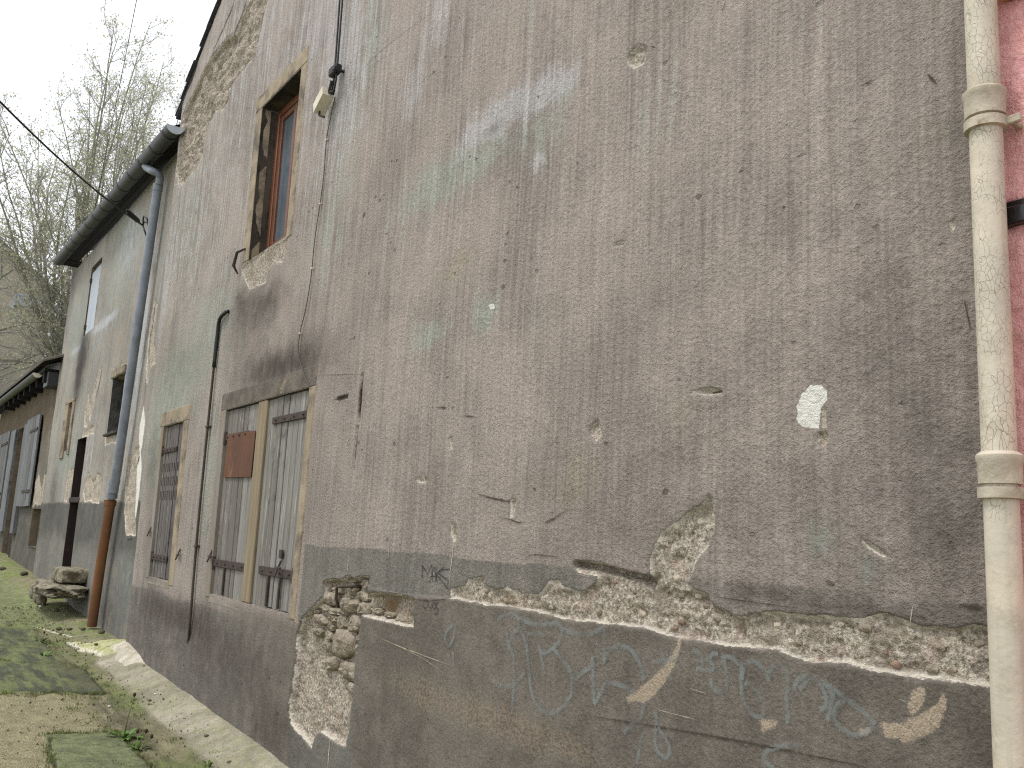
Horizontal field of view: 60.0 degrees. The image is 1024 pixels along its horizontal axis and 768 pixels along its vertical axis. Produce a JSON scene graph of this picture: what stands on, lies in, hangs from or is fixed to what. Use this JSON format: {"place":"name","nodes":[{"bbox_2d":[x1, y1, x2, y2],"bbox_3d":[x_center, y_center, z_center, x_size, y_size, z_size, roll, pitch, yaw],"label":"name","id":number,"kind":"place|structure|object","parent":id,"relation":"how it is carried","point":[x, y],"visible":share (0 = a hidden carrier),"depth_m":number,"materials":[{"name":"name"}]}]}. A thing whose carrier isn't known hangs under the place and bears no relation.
{"place":"outdoors","nodes":[
{"label":"outdoors","id":0,"kind":"place"},
{"bbox_2d":[0,0,216,309],"label":"sky","id":1,"kind":"structure","parent":0,"point":[36,36],"materials":[{"name":"white"}]},
{"bbox_2d":[0,551,287,767],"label":"street","id":2,"kind":"structure","parent":0,"point":[19,677],"depth_m":7.20,"materials":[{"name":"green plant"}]},
{"bbox_2d":[20,571,27,575],"bbox_3d":[-8.675,3.366,15.780,0.124,0.076,0.138,10,-12,-34],"label":"pebble","id":3,"kind":"object","parent":2,"relation":"on","point":[22,573],"visible":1,"depth_m":15.74,"materials":[{"name":"grey stone"}]},
{"bbox_2d":[0,241,56,307],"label":"gable house","id":4,"kind":"structure","parent":2,"relation":"on","point":[6,299],"depth_m":46.32,"materials":[{"name":"beige paint"}]},
{"bbox_2d":[29,588,32,598],"bbox_3d":[-7.253,3.172,13.474,0.134,0.192,0.176,10,-12,-34],"label":"stone","id":5,"kind":"object","parent":2,"relation":"on","point":[30,593],"visible":0.23,"depth_m":13.40,"materials":[{"name":"stone"}]},
{"bbox_2d":[0,354,63,572],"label":"house","id":6,"kind":"structure","parent":2,"relation":"on","point":[27,402],"depth_m":18.46,"materials":[{"name":"paint"}]},
{"bbox_2d":[6,512,11,554],"bbox_3d":[-11.243,3.447,19.909,0.040,1.130,0.861,10,-12,-34],"label":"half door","id":7,"kind":"structure","parent":6,"relation":"in","point":[9,534],"depth_m":20.01,"materials":[{"name":"grey wood"}]},
{"bbox_2d":[0,293,64,416],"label":"grey house","id":8,"kind":"structure","parent":2,"relation":"on","point":[19,374],"depth_m":39.03,"materials":[{"name":"paint"}]},
{"bbox_2d":[0,94,65,417],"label":"garden tree","id":9,"kind":"object","parent":2,"relation":"on","point":[21,359],"visible":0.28,"depth_m":26.91,"materials":[{"name":"green plant"}]},
{"bbox_2d":[33,593,37,602],"bbox_3d":[-6.984,3.134,13.094,0.152,0.198,0.195,10,-12,-34],"label":"stone","id":10,"kind":"object","parent":2,"relation":"on","point":[35,597],"visible":0.18,"depth_m":13.02,"materials":[{"name":"stone"}]},
{"bbox_2d":[36,595,46,605],"bbox_3d":[-6.795,3.106,12.829,0.138,0.195,0.169,10,-12,-34],"label":"stone","id":11,"kind":"object","parent":2,"relation":"on","point":[41,599],"visible":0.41,"depth_m":12.77,"materials":[{"name":"stone"}]},
{"bbox_2d":[29,578,88,598],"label":"step slab","id":12,"kind":"structure","parent":11,"relation":"on","point":[50,588],"depth_m":11.81,"materials":[{"name":"stone"}]},
{"bbox_2d":[51,566,87,582],"bbox_3d":[-6.106,2.644,12.297,0.430,0.202,0.750,10,-12,-34],"label":"step stone","id":13,"kind":"object","parent":12,"relation":"on","point":[61,574],"visible":0.93,"depth_m":12.02,"materials":[{"name":"stone"}]},
{"bbox_2d":[33,631,50,644],"bbox_3d":[-5.329,2.888,10.106,0.216,0.134,0.178,-5,-13,38],"label":"weed","id":14,"kind":"object","parent":2,"relation":"on","point":[43,640],"visible":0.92,"depth_m":10.12,"materials":[{"name":"green plant"}]},
{"bbox_2d":[0,0,188,372],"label":"poplar tree","id":15,"kind":"object","parent":2,"relation":"on","point":[40,253],"visible":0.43,"depth_m":25.42,"materials":[{"name":"green plant"}]},
{"bbox_2d":[33,124,183,638],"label":"annex house","id":16,"kind":"structure","parent":2,"relation":"on","point":[99,321],"depth_m":13.01,"materials":[{"name":"paint"}]},
{"bbox_2d":[0,101,147,235],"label":"service cable","id":17,"kind":"object","parent":16,"relation":"attached to","point":[133,216],"visible":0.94,"depth_m":10.19,"materials":[{"name":"black rubber"}]},
{"bbox_2d":[95,0,136,206],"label":"aerial wire","id":18,"kind":"object","parent":16,"relation":"attached to","point":[117,97],"visible":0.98,"depth_m":11.09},
{"bbox_2d":[87,164,163,626],"bbox_3d":[-4.897,-0.056,11.210,0.260,6.117,0.656,10,-12,-34],"label":"grey downpipe","id":19,"kind":"object","parent":16,"relation":"attached to","point":[110,502],"visible":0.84,"depth_m":11.12,"materials":[{"name":"metal"}]},
{"bbox_2d":[0,613,219,767],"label":"moss","id":20,"kind":"object","parent":2,"relation":"on","point":[151,764],"visible":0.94,"depth_m":6.88,"materials":[{"name":"green plant"}]},
{"bbox_2d":[0,603,233,767],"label":"grit","id":21,"kind":"object","parent":2,"relation":"on","point":[46,629],"visible":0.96,"depth_m":8.28,"materials":[{"name":"brown gravel"}]},
{"bbox_2d":[107,692,144,740],"bbox_3d":[-2.832,2.435,6.492,0.276,0.342,0.234,-3,-12,30],"label":"weed","id":22,"kind":"object","parent":2,"relation":"on","point":[125,734],"visible":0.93,"depth_m":6.50,"materials":[{"name":"green plant"}]},
{"bbox_2d":[110,640,144,665],"bbox_3d":[-3.822,2.713,8.806,0.280,0.244,1.172,10,-12,-34],"label":"cement wedge","id":23,"kind":"object","parent":2,"relation":"on","point":[127,653],"visible":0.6,"depth_m":8.83,"materials":[{"name":"beige concrete"}]},
{"bbox_2d":[127,729,152,751],"bbox_3d":[-2.615,2.495,6.220,0.202,0.154,0.148,0,-11,16],"label":"weed","id":24,"kind":"object","parent":2,"relation":"on","point":[138,745],"visible":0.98,"depth_m":6.24,"materials":[{"name":"green plant"}]},
{"bbox_2d":[202,760,212,767],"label":"weed","id":25,"kind":"object","parent":2,"relation":"on","point":[209,762],"visible":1,"depth_m":5.82,"materials":[{"name":"green plant"}]},
{"bbox_2d":[126,0,992,767],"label":"plastered house","id":26,"kind":"structure","parent":2,"relation":"on","point":[630,418],"depth_m":3.77,"materials":[{"name":"paint"}]},
{"bbox_2d":[186,310,229,642],"bbox_3d":[-2.676,0.800,7.785,0.091,2.972,0.237,10,-12,-34],"label":"cable conduit","id":27,"kind":"object","parent":26,"relation":"attached to","point":[208,426],"visible":0.98,"depth_m":7.84,"materials":[{"name":"black rubber"}]},
{"bbox_2d":[266,93,298,248],"bbox_3d":[-1.872,-1.836,7.643,0.090,1.412,0.950,10,-12,-34],"label":"window frame","id":28,"kind":"structure","parent":26,"relation":"in","point":[287,117],"depth_m":7.84,"materials":[{"name":"red wood"}]},
{"bbox_2d":[298,97,334,386],"bbox_3d":[-1.415,-1.034,6.430,0.018,2.184,0.317,10,-12,-34],"label":"wall cable","id":29,"kind":"object","parent":26,"relation":"attached to","point":[320,203],"depth_m":6.45,"materials":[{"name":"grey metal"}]},
{"bbox_2d":[328,0,344,94],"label":"twin cable","id":30,"kind":"object","parent":26,"relation":"attached to","point":[335,70],"visible":1,"depth_m":6.52,"materials":[{"name":"black rubber"}]},
{"bbox_2d":[313,80,334,117],"bbox_3d":[-1.369,-2.087,6.526,0.090,0.270,0.265,10,-12,-34],"label":"connector box","id":31,"kind":"object","parent":30,"relation":"attached to","point":[323,101],"visible":0.99,"depth_m":6.53,"materials":[{"name":"plastic"}]},
{"bbox_2d":[962,0,1023,767],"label":"cream downpipe","id":32,"kind":"object","parent":26,"relation":"attached to","point":[999,458],"visible":0.98,"depth_m":2.23,"materials":[{"name":"paint"}]},
{"bbox_2d":[997,0,1023,580],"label":"pink house","id":33,"kind":"structure","parent":2,"relation":"on","point":[1011,28],"depth_m":2.37,"materials":[{"name":"paint"}]}
]}

